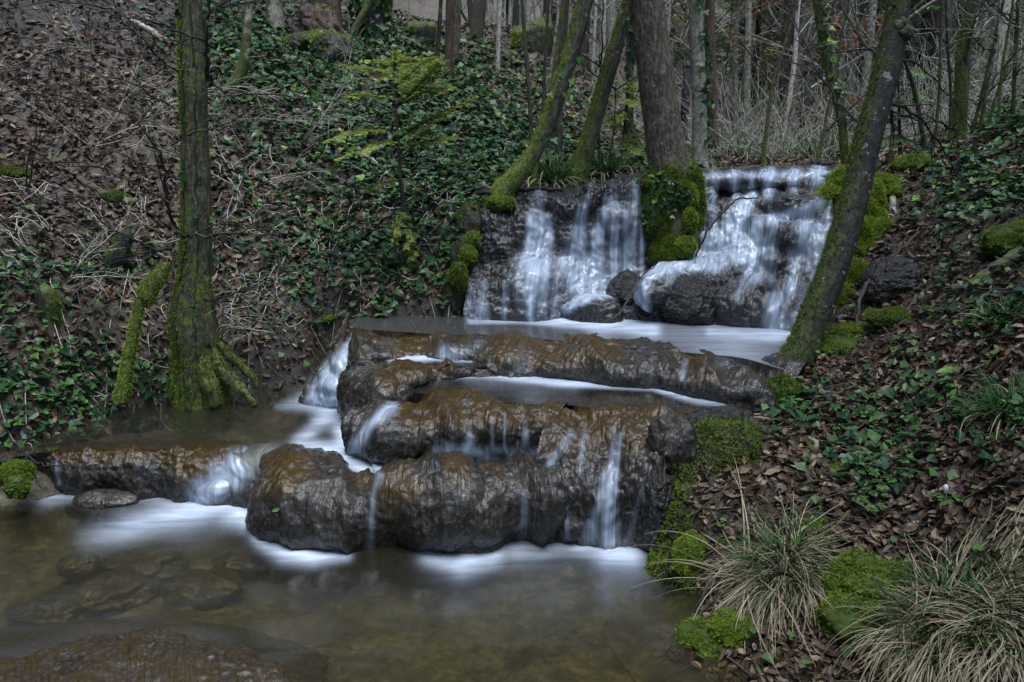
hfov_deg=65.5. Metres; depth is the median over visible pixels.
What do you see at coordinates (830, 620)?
moss cushion
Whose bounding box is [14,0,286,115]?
bare shrub
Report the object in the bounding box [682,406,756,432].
stream edge rock
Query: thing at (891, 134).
sapling
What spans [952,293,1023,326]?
grass tuft
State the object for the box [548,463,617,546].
waterfall
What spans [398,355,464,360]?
water
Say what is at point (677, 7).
sapling
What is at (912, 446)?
fallen twigs
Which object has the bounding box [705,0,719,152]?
dead tree
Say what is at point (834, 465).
moss cushion
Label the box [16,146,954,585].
ground moss
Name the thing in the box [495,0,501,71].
slim tree
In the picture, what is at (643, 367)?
tufa terrace
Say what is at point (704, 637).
moss cushion
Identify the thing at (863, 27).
sapling
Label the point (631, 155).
bare shrub
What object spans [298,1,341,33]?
tree burl
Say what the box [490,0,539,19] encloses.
sapling
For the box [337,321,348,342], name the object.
fallen stick
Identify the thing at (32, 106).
bare shrub
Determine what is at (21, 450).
fallen stick
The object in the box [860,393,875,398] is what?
anemone
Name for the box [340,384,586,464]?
tufa terrace
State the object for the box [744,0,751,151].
slim tree
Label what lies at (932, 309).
anemone
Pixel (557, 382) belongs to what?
water
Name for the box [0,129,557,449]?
creeping stems
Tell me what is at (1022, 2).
sapling
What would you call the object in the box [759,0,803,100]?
sapling
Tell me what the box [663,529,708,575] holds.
moss cushion
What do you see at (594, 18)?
sapling
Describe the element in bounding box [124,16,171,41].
fallen limb
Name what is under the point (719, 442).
mossy rock
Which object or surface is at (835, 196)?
moss cushion
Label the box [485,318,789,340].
water
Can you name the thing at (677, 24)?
young beech
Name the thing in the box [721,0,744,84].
sapling
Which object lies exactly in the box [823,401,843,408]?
anemone
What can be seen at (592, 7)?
sapling
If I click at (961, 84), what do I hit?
gnarled tree
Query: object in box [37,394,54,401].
anemone
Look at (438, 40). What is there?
slim tree
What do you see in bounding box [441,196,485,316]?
wet bank
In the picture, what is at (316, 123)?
bare shrub
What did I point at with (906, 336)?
anemone
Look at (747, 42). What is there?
young beech
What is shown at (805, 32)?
sapling
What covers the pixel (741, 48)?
sapling
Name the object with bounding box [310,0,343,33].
spruce tree
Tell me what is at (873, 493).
anemone
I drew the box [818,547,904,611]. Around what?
moss cushion
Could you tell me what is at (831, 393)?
fallen stick
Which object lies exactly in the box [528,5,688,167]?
sapling
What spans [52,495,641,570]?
water
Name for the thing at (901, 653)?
grass tussock
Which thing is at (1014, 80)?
sapling
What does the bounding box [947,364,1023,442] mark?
grass tuft
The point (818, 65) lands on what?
sapling
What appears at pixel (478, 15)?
twin tree
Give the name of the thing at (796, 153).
grass tuft
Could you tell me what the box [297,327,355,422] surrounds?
tufa chute
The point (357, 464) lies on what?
water
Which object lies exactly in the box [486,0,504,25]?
sapling
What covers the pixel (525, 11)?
sapling
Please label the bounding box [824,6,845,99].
sapling
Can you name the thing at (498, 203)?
moss cushion
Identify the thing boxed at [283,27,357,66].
mossy bank
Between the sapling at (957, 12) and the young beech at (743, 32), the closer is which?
the sapling at (957, 12)
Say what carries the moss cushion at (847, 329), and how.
on the ground
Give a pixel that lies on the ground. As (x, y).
(392, 630)
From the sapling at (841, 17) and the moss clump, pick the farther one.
the sapling at (841, 17)
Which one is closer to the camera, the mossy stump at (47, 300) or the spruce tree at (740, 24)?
the mossy stump at (47, 300)
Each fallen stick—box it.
[8,435,99,488]
[311,312,351,349]
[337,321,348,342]
[663,539,673,579]
[684,197,758,263]
[798,365,878,399]
[853,231,919,323]
[867,578,936,649]
[900,294,917,325]
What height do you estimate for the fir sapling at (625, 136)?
0.812 m
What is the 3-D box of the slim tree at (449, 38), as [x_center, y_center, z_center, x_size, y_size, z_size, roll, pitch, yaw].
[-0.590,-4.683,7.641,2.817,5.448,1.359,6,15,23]
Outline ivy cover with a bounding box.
[0,0,1023,493]
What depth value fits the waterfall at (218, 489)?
3.60 m
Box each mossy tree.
[0,0,359,436]
[385,0,392,32]
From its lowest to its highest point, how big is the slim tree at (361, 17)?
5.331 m
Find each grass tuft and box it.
[517,148,597,194]
[565,147,640,181]
[604,456,836,681]
[709,136,776,162]
[772,131,832,157]
[790,135,850,156]
[828,133,913,161]
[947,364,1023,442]
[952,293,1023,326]
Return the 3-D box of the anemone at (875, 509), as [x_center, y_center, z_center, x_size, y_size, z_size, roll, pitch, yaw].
[1.247,0.599,2.749,0.093,0.083,0.106,0,14,0]
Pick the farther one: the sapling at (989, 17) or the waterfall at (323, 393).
the sapling at (989, 17)
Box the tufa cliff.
[536,392,698,570]
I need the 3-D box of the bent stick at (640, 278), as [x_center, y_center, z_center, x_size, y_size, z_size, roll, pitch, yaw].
[0.686,-0.274,4.593,0.363,0.314,0.057,-9,16,-31]
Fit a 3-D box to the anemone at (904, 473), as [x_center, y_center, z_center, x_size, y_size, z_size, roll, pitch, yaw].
[1.415,0.496,2.832,0.097,0.080,0.090,0,14,0]
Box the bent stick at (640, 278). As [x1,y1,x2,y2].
[602,264,655,322]
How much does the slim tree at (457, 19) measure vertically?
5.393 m
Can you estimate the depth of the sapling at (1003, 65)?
5.37 m
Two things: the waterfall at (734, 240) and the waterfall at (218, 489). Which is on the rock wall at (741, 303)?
the waterfall at (734, 240)
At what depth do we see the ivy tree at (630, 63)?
6.53 m
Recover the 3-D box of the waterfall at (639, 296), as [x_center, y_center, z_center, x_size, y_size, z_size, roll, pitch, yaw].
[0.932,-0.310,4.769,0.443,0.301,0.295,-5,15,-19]
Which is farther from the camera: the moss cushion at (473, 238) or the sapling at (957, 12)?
the sapling at (957, 12)
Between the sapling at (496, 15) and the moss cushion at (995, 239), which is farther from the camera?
the sapling at (496, 15)
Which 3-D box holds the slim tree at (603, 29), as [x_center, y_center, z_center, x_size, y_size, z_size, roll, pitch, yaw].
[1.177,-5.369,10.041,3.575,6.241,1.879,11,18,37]
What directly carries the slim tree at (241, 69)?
on the ground
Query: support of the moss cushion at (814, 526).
on the ground
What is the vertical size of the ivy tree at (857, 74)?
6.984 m
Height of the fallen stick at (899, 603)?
0.166 m
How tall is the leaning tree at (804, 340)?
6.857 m
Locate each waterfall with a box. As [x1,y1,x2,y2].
[193,444,269,503]
[196,480,227,504]
[309,340,349,417]
[351,404,536,459]
[468,181,643,322]
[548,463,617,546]
[561,293,610,315]
[633,264,686,312]
[649,167,833,344]
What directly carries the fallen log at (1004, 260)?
on the ground
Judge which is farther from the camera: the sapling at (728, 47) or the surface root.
the sapling at (728, 47)
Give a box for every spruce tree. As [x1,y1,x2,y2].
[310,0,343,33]
[666,5,728,45]
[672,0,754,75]
[676,0,801,96]
[716,0,806,56]
[777,0,863,107]
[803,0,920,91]
[812,4,863,67]
[949,0,1020,70]
[1009,4,1023,47]
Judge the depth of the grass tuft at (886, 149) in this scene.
7.92 m
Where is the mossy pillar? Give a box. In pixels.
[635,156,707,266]
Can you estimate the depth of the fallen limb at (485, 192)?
5.18 m
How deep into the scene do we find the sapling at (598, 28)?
16.31 m
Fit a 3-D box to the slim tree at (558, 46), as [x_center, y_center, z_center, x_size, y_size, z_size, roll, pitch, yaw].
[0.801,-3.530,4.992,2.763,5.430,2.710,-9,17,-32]
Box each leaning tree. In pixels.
[484,0,592,205]
[564,0,631,185]
[751,0,1023,374]
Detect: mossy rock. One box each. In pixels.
[643,414,763,597]
[810,164,904,314]
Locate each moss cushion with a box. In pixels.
[0,165,30,177]
[0,458,36,484]
[1,472,32,498]
[101,190,130,201]
[319,314,336,324]
[447,261,468,295]
[457,244,477,266]
[463,230,482,248]
[485,194,515,211]
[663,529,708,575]
[668,605,761,666]
[765,373,802,403]
[800,515,833,535]
[810,587,892,643]
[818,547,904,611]
[820,334,862,356]
[825,461,858,474]
[828,321,871,337]
[832,187,870,202]
[864,304,913,328]
[874,172,896,186]
[885,554,920,591]
[888,152,934,171]
[977,219,1023,256]
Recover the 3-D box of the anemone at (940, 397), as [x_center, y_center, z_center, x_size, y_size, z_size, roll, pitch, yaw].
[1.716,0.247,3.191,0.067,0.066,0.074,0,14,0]
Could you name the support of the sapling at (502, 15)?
on the ground
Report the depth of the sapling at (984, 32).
12.30 m
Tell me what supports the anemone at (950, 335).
on the ground
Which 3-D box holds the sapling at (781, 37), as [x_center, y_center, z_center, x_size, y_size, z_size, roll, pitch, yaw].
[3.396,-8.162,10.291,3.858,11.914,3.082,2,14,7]
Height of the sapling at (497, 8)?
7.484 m
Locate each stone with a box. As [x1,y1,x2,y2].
[4,589,87,625]
[53,567,165,617]
[56,551,101,580]
[100,543,189,581]
[161,568,244,609]
[211,547,266,573]
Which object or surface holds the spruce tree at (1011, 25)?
on the ground
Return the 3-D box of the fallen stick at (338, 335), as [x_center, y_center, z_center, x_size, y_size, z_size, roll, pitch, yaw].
[-1.042,-0.073,4.581,0.233,0.194,0.149,13,19,43]
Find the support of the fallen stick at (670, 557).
on the mossy rock at (719, 442)
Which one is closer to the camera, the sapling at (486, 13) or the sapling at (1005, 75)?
the sapling at (1005, 75)
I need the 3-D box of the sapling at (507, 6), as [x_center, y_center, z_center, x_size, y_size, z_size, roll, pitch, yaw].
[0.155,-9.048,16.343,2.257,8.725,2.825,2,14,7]
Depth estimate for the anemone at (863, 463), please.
2.94 m
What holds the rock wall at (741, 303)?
on the ground
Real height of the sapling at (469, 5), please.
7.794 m
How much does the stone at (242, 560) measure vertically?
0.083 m
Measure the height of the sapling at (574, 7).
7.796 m
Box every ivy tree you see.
[624,15,640,150]
[688,0,714,169]
[718,0,863,142]
[813,0,951,165]
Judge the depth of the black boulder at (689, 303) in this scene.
4.60 m
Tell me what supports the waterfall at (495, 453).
on the tufa terrace at (454, 416)
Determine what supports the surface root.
on the ground
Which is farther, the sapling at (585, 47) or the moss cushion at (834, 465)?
the sapling at (585, 47)
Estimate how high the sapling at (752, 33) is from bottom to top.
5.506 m
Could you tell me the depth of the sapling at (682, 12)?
17.61 m
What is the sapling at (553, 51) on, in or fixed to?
on the ground
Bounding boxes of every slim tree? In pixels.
[218,0,253,93]
[297,0,309,31]
[348,0,372,37]
[434,0,442,80]
[443,0,453,76]
[453,0,535,65]
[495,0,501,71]
[530,0,565,186]
[555,0,569,157]
[599,0,605,69]
[715,0,798,167]
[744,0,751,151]
[816,0,874,158]
[884,0,927,148]
[933,0,942,148]
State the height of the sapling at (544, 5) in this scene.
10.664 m
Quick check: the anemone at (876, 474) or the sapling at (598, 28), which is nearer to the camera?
the anemone at (876, 474)
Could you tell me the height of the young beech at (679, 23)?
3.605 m
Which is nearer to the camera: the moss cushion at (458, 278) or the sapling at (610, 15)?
the moss cushion at (458, 278)
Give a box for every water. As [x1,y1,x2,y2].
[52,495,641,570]
[297,406,377,471]
[374,454,534,469]
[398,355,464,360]
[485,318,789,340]
[492,375,710,401]
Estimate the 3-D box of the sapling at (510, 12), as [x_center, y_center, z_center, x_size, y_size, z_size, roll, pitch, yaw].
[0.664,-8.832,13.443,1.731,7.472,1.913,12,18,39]
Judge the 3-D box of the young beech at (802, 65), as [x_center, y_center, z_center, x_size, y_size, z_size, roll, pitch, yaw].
[4.424,-4.402,11.331,1.953,3.448,1.742,0,14,0]
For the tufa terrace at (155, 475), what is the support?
on the ground
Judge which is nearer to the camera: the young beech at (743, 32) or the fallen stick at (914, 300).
the fallen stick at (914, 300)
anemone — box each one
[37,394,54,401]
[38,392,56,403]
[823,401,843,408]
[829,424,844,431]
[849,493,867,505]
[855,467,869,472]
[856,460,872,465]
[858,499,888,519]
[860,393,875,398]
[861,487,884,497]
[865,463,883,476]
[865,467,886,478]
[871,478,893,492]
[883,474,907,482]
[893,454,917,466]
[897,467,922,478]
[899,334,915,343]
[915,305,932,316]
[924,306,943,315]
[929,484,964,511]
[933,394,946,399]
[938,379,958,386]
[940,332,962,339]
[959,412,978,423]
[968,426,985,433]
[1003,410,1023,419]
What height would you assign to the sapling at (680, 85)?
1.612 m
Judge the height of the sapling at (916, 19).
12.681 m
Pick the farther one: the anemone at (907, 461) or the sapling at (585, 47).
the sapling at (585, 47)
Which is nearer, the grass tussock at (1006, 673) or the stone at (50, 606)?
the grass tussock at (1006, 673)
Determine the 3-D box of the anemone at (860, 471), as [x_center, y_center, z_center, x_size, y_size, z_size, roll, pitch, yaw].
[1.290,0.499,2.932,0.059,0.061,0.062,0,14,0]
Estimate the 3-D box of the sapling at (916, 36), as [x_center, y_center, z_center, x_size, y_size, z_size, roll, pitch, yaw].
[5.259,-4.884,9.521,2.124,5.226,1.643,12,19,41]
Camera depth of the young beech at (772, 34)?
13.26 m
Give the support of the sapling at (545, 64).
on the ground
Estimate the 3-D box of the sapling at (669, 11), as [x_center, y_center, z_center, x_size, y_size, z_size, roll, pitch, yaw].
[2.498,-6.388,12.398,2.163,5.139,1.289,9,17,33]
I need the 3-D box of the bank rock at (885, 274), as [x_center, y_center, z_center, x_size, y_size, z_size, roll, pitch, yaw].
[1.997,-0.308,4.186,0.318,0.279,0.252,0,14,0]
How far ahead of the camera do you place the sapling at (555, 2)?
16.61 m
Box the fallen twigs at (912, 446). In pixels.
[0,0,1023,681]
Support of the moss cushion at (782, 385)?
on the ground
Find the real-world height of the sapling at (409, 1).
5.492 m
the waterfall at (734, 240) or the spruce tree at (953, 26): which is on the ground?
the spruce tree at (953, 26)
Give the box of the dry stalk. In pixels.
[797,436,818,519]
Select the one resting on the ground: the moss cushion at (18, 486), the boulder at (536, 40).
the boulder at (536, 40)
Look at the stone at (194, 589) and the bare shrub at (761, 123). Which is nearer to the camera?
the stone at (194, 589)
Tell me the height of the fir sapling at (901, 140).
0.886 m
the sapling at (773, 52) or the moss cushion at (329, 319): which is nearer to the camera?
the moss cushion at (329, 319)
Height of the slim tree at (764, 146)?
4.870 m
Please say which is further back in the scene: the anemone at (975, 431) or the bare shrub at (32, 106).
the bare shrub at (32, 106)
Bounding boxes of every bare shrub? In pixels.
[0,0,135,187]
[0,42,247,154]
[0,180,156,306]
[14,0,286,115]
[95,64,340,195]
[204,267,299,343]
[270,17,382,145]
[597,108,756,169]
[685,72,833,161]
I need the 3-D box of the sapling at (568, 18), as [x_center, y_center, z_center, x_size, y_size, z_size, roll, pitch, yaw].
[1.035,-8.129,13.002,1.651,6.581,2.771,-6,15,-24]
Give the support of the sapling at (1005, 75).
on the ground
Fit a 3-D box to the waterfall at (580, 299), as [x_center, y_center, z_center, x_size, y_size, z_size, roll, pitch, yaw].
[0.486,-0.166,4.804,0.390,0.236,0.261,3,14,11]
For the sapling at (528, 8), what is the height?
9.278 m
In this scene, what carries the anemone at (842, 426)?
on the ground
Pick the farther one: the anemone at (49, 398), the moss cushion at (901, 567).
the anemone at (49, 398)
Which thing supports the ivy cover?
on the ground
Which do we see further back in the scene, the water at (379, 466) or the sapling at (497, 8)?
the sapling at (497, 8)
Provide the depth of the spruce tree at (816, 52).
15.08 m
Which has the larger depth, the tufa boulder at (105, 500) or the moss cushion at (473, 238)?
the moss cushion at (473, 238)
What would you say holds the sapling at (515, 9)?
on the ground
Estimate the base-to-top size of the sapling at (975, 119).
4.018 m
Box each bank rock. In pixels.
[644,465,673,531]
[647,415,697,475]
[860,256,922,305]
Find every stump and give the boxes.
[34,282,61,330]
[101,228,133,272]
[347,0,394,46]
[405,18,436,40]
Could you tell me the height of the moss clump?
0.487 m
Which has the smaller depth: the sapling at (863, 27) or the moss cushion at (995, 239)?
the moss cushion at (995, 239)
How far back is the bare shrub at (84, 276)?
4.39 m
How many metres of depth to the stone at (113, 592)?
3.12 m
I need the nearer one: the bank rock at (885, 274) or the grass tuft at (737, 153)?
the bank rock at (885, 274)
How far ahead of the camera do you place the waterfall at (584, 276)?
5.01 m
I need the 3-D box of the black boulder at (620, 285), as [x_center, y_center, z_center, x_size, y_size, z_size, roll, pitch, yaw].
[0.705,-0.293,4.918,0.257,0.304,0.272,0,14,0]
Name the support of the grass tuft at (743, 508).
on the ground
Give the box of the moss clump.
[673,183,699,259]
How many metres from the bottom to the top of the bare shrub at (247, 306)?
0.468 m
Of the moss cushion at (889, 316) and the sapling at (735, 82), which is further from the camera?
the sapling at (735, 82)
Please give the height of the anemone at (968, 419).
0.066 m
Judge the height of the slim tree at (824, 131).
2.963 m
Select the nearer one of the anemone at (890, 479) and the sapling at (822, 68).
the anemone at (890, 479)
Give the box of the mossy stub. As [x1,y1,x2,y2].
[110,262,171,403]
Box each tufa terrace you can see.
[0,436,282,539]
[245,443,577,589]
[336,358,504,418]
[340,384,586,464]
[347,326,806,412]
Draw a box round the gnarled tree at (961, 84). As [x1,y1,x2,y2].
[850,0,1010,165]
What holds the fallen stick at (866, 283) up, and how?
on the ground
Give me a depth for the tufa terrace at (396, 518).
3.21 m
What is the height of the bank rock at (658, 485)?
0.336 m
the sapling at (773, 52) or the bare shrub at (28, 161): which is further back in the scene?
the sapling at (773, 52)
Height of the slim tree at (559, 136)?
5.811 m
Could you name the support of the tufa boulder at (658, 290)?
on the black boulder at (689, 303)
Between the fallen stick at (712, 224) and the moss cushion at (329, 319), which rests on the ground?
the moss cushion at (329, 319)
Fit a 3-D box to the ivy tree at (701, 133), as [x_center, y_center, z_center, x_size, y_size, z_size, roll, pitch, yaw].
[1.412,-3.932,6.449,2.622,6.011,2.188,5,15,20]
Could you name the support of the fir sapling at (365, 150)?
on the ground
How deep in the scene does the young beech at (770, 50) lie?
11.32 m
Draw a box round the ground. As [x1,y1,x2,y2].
[0,0,1023,681]
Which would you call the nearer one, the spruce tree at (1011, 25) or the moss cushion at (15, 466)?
the moss cushion at (15, 466)
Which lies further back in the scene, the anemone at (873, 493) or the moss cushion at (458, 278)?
the moss cushion at (458, 278)
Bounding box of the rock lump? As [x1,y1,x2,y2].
[807,159,839,166]
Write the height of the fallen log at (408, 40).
0.301 m
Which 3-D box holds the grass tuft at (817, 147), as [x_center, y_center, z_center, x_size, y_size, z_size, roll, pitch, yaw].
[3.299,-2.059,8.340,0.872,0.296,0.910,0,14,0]
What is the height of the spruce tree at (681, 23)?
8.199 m
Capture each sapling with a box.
[314,48,487,268]
[408,0,410,14]
[461,0,489,23]
[485,0,488,23]
[485,0,541,21]
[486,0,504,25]
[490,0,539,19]
[495,0,505,25]
[495,0,542,25]
[501,0,503,17]
[508,0,513,24]
[509,0,518,25]
[516,0,633,176]
[520,0,526,24]
[521,0,532,175]
[526,0,531,22]
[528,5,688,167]
[537,0,599,36]
[541,0,549,115]
[543,0,552,17]
[543,0,619,25]
[547,0,560,145]
[552,0,569,25]
[552,0,597,29]
[567,0,570,34]
[569,0,620,32]
[573,0,615,73]
[579,20,589,69]
[592,0,724,47]
[602,78,645,167]
[606,0,615,81]
[617,0,685,68]
[624,14,740,160]
[665,1,725,61]
[666,0,757,37]
[667,0,730,45]
[669,0,686,54]
[669,0,745,136]
[683,0,744,36]
[689,0,783,126]
[715,0,776,125]
[718,1,753,83]
[719,0,840,140]
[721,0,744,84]
[725,0,777,104]
[726,0,937,144]
[731,0,801,141]
[753,14,803,60]
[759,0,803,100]
[765,0,1023,134]
[767,0,876,146]
[780,0,875,153]
[800,0,844,137]
[819,0,987,162]
[823,1,924,104]
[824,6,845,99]
[826,0,887,135]
[856,0,938,125]
[862,63,939,150]
[882,0,1008,132]
[896,0,922,127]
[907,0,961,78]
[914,0,1023,128]
[920,0,1023,114]
[924,0,952,125]
[928,0,1023,119]
[952,0,1010,95]
[957,0,1022,71]
[959,0,1023,123]
[974,0,1020,73]
[979,8,989,68]
[982,0,1015,82]
[984,0,1011,92]
[1012,0,1023,46]
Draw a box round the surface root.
[889,196,896,216]
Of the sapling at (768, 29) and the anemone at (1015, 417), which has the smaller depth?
the anemone at (1015, 417)
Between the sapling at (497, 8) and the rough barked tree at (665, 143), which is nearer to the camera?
the rough barked tree at (665, 143)
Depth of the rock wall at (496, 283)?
4.95 m
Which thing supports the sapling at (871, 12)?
on the ground
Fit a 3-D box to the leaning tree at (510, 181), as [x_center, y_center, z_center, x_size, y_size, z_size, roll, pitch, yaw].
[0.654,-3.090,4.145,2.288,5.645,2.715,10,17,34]
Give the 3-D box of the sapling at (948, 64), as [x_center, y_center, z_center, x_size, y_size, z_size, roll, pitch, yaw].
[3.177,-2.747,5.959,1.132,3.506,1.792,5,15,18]
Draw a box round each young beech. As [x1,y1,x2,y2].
[666,0,724,56]
[669,0,718,50]
[715,0,777,74]
[715,0,817,141]
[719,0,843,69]
[719,0,863,149]
[751,2,902,102]
[784,7,897,146]
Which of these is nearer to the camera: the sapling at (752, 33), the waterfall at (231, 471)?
the waterfall at (231, 471)
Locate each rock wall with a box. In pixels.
[462,172,650,337]
[609,165,837,352]
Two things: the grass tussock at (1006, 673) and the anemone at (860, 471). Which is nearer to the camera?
the grass tussock at (1006, 673)
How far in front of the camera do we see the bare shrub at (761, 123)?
7.70 m
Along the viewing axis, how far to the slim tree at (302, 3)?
8.35 m
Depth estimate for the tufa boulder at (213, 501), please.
3.61 m
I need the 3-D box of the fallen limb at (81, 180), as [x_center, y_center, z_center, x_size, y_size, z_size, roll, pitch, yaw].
[-2.583,-0.959,5.087,0.362,0.201,0.065,-2,14,-7]
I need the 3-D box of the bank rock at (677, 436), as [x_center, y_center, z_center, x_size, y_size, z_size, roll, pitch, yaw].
[0.655,0.442,3.264,0.207,0.286,0.205,0,14,0]
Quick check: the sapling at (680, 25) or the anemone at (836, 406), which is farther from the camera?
the sapling at (680, 25)
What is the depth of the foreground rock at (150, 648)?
2.54 m
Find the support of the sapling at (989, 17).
on the ground
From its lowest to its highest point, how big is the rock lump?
0.084 m
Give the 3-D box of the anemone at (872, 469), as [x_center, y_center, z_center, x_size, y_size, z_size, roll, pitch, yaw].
[1.327,0.488,2.907,0.073,0.068,0.072,0,14,0]
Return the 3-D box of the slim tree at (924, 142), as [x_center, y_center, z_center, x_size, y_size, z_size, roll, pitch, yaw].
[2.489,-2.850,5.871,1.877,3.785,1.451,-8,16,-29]
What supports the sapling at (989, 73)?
on the ground
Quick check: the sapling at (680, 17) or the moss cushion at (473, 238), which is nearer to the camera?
the moss cushion at (473, 238)
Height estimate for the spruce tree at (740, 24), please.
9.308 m
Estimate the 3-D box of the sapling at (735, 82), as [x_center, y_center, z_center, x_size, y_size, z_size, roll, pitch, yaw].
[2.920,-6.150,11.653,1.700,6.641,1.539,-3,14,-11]
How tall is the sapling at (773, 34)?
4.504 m
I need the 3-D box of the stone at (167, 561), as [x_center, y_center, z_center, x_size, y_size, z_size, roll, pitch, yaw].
[-1.562,0.958,3.368,0.378,0.119,0.285,-5,15,-20]
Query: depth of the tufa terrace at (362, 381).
3.93 m
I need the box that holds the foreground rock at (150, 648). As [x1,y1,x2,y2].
[0,614,330,681]
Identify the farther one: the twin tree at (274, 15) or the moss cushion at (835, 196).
the twin tree at (274, 15)
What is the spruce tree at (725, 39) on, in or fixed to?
on the ground
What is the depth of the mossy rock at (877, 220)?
4.69 m
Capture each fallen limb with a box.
[76,175,138,204]
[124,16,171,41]
[303,94,406,194]
[426,190,490,203]
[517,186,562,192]
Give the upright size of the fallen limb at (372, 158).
0.748 m
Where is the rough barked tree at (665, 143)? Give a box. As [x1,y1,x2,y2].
[631,0,704,247]
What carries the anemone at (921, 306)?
on the ground
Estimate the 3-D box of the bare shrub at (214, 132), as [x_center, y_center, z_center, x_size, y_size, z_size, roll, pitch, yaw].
[-1.805,-1.362,5.063,1.824,0.906,1.081,7,16,27]
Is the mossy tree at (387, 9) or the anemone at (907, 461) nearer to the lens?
the anemone at (907, 461)
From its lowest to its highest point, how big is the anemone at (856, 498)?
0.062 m
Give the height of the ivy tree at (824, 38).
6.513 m
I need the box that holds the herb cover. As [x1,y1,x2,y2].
[0,0,1023,671]
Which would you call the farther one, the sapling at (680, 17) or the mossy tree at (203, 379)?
the sapling at (680, 17)
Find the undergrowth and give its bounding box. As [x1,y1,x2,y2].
[540,0,1023,163]
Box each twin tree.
[265,0,285,31]
[469,0,486,40]
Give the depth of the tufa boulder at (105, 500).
3.61 m
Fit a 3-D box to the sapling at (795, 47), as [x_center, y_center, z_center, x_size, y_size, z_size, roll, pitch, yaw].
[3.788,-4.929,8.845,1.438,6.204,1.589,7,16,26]
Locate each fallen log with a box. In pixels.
[392,32,422,48]
[971,246,1023,285]
[974,132,1023,159]
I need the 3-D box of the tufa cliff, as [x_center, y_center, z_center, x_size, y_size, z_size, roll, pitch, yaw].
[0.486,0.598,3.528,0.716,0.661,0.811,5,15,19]
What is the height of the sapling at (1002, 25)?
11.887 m
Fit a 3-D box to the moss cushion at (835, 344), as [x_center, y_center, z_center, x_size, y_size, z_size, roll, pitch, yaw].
[1.614,0.026,3.918,0.288,0.122,0.231,-7,15,-25]
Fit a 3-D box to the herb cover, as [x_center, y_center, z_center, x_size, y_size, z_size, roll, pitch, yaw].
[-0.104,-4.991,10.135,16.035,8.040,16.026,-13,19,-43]
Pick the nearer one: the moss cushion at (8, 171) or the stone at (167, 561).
the stone at (167, 561)
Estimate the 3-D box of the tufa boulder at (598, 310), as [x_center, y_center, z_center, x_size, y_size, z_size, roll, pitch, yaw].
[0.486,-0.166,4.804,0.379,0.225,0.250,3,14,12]
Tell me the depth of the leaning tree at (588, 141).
5.47 m
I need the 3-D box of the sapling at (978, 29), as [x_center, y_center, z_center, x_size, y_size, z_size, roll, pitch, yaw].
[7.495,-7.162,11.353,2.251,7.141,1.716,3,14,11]
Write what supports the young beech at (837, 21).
on the ground
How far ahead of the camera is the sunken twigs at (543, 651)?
2.72 m
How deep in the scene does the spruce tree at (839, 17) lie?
20.38 m
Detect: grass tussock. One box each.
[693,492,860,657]
[809,493,1023,681]
[898,506,1023,681]
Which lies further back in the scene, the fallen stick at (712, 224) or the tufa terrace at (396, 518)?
the fallen stick at (712, 224)
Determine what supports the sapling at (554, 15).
on the ground
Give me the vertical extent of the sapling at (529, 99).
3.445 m
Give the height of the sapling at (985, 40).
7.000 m
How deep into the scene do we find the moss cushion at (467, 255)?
4.84 m
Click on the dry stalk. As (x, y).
(815, 452)
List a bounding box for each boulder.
[72,488,139,513]
[193,483,231,505]
[510,10,554,57]
[564,296,623,333]
[605,269,640,306]
[634,271,688,311]
[659,273,717,329]
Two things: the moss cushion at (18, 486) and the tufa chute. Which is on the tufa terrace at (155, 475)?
the moss cushion at (18, 486)
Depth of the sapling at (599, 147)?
5.35 m
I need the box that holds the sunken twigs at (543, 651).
[448,616,718,681]
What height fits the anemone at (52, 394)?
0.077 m
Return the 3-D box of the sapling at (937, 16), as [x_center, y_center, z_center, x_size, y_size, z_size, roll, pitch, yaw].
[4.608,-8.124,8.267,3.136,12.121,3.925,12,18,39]
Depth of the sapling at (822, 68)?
9.88 m
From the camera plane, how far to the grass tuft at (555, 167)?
5.45 m
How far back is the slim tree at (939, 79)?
6.08 m
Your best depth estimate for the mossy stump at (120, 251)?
4.62 m
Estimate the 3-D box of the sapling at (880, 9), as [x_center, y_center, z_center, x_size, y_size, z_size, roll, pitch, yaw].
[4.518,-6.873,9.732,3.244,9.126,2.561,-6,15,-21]
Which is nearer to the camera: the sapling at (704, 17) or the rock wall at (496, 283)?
the rock wall at (496, 283)

